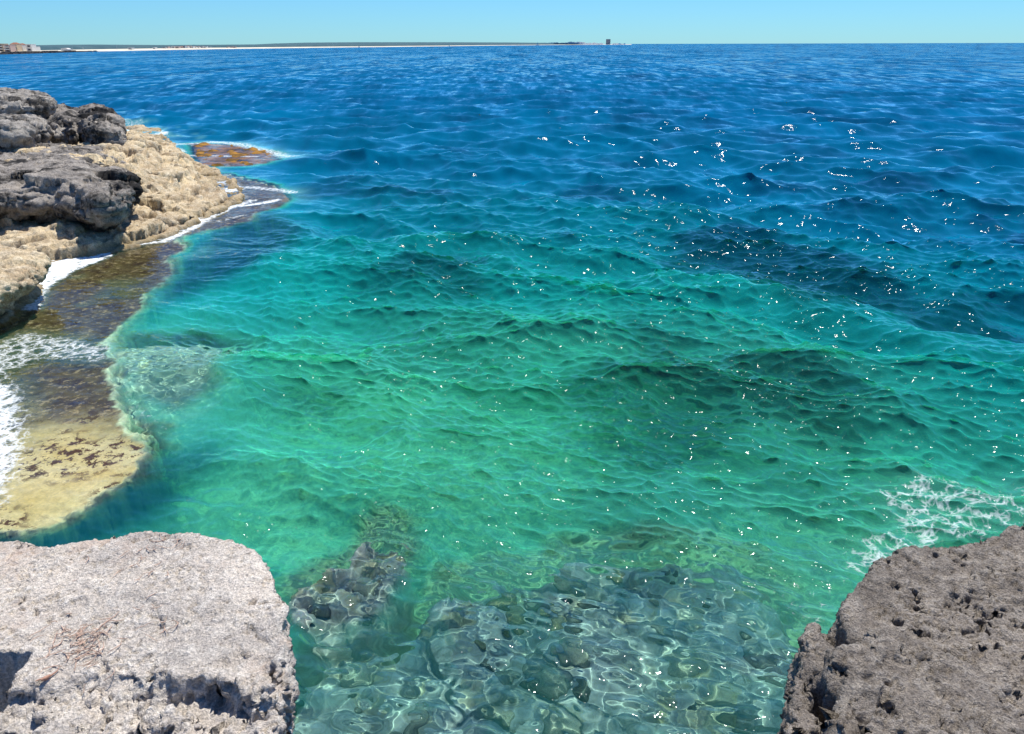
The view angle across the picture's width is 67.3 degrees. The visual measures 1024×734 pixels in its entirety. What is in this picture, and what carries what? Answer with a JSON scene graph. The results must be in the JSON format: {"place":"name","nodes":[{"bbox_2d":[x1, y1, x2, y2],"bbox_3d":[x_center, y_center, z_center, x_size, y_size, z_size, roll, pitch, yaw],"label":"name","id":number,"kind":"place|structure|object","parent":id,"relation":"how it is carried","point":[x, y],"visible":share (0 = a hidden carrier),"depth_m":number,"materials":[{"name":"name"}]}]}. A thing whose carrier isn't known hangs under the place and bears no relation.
{"place":"outdoors","nodes":[
{"label":"outdoors","id":0,"kind":"place"},
{"bbox_2d":[0,50,97,53],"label":"rocky foreshore","id":1,"kind":"structure","parent":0,"point":[21,52],"depth_m":517.67,"materials":[{"name":"stone"}]},
{"bbox_2d":[194,142,270,165],"bbox_3d":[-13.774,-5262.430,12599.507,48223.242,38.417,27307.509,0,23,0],"label":"sea floor","id":2,"kind":"structure","parent":0,"point":[230,152],"depth_m":38.29,"materials":[{"name":"brown stone"}]},
{"bbox_2d":[0,245,51,315],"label":"shore ledge","id":3,"kind":"object","parent":2,"relation":"on","point":[23,272],"visible":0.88,"depth_m":15.41,"materials":[{"name":"stone"}]},
{"bbox_2d":[0,125,244,323],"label":"shore ledge","id":4,"kind":"object","parent":2,"relation":"on","point":[181,191],"visible":0.37,"depth_m":24.14,"materials":[{"name":"stone"}]},
{"bbox_2d":[0,111,53,151],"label":"coastal boulder","id":5,"kind":"object","parent":4,"relation":"on","point":[27,128],"visible":0.36,"depth_m":27.30,"materials":[{"name":"grey stone"}]},
{"bbox_2d":[0,87,57,117],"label":"coastal boulder","id":6,"kind":"object","parent":4,"relation":"on","point":[22,101],"visible":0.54,"depth_m":31.52,"materials":[{"name":"grey stone"}]},
{"bbox_2d":[50,126,67,143],"bbox_3d":[-18.878,-9.337,32.400,1.539,2.086,7.479,-12,26,-26],"label":"coastal boulder","id":7,"kind":"object","parent":4,"relation":"on","point":[59,136],"visible":0.04,"depth_m":29.48,"materials":[{"name":"grey stone"}]},
{"bbox_2d":[47,103,82,144],"bbox_3d":[-19.315,-10.074,33.661,2.094,2.437,10.833,-13,26,-29],"label":"coastal boulder","id":8,"kind":"object","parent":4,"relation":"on","point":[66,117],"visible":0.24,"depth_m":30.18,"materials":[{"name":"black stone"}]},
{"bbox_2d":[0,142,143,231],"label":"coastal boulder","id":9,"kind":"object","parent":4,"relation":"on","point":[43,186],"visible":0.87,"depth_m":20.93,"materials":[{"name":"black stone"}]},
{"bbox_2d":[73,103,126,144],"bbox_3d":[-17.410,-9.691,32.703,2.109,2.556,11.455,-12,25,-25],"label":"coastal boulder","id":10,"kind":"object","parent":4,"relation":"on","point":[98,123],"visible":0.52,"depth_m":29.07,"materials":[{"name":"black stone"}]},
{"bbox_2d":[0,44,630,51],"bbox_3d":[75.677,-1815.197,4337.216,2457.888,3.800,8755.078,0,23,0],"label":"beach","id":11,"kind":"structure","parent":0,"point":[258,48],"depth_m":1046.34,"materials":[{"name":"beige sand"}]},
{"bbox_2d":[0,44,7,50],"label":"house","id":12,"kind":"structure","parent":11,"relation":"on","point":[1,47],"depth_m":516.87,"materials":[{"name":"glass"}]},
{"bbox_2d":[4,45,15,50],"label":"house","id":13,"kind":"structure","parent":11,"relation":"on","point":[9,47],"depth_m":513.64,"materials":[{"name":"beige glass"}]},
{"bbox_2d":[10,42,22,50],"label":"house","id":14,"kind":"structure","parent":11,"relation":"on","point":[18,46],"depth_m":545.90,"materials":[{"name":"tile"}]},
{"bbox_2d":[20,43,26,50],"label":"house","id":15,"kind":"structure","parent":11,"relation":"on","point":[23,45],"depth_m":555.12,"materials":[{"name":"tile"}]},
{"bbox_2d":[25,44,36,50],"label":"house","id":16,"kind":"structure","parent":11,"relation":"on","point":[30,47],"depth_m":554.43,"materials":[{"name":"white glass"}]},
{"bbox_2d":[36,42,576,49],"bbox_3d":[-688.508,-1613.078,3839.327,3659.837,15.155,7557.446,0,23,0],"label":"distant trees","id":17,"kind":"object","parent":11,"relation":"on","point":[81,47],"visible":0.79,"depth_m":1596.99,"materials":[{"name":"green plant"}]},
{"bbox_2d":[0,43,1023,733],"bbox_3d":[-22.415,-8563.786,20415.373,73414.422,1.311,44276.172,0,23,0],"label":"sea water","id":18,"kind":"structure","parent":0,"point":[588,389],"depth_m":13.01,"materials":[{"name":"teal liquid"}]},
{"bbox_2d":[0,0,1023,44],"label":"sky","id":19,"kind":"structure","parent":0,"point":[38,22],"materials":[{"name":"blue"}]},
{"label":"coastal cliff","id":20,"kind":"structure","parent":0,"visible":0},
{"bbox_2d":[0,531,299,733],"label":"foreground rock","id":21,"kind":"object","parent":20,"relation":"on","point":[219,658],"visible":1,"depth_m":2.82,"materials":[{"name":"stone"}]},
{"bbox_2d":[35,668,58,681],"bbox_3d":[-1.605,1.068,2.665,0.023,0.016,0.081,14,27,30],"label":"dry twig","id":22,"kind":"object","parent":21,"relation":"on","point":[45,677],"visible":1,"depth_m":2.65,"materials":[{"name":"brown wood"}]},
{"bbox_2d":[29,535,184,691],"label":"dry needles","id":23,"kind":"object","parent":21,"relation":"on","point":[82,641],"visible":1,"depth_m":2.84,"materials":[{"name":"brown plant"}]},
{"bbox_2d":[777,523,1023,733],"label":"foreground rock","id":24,"kind":"object","parent":20,"relation":"on","point":[923,640],"visible":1,"depth_m":2.71,"materials":[{"name":"grey stone"}]}
]}

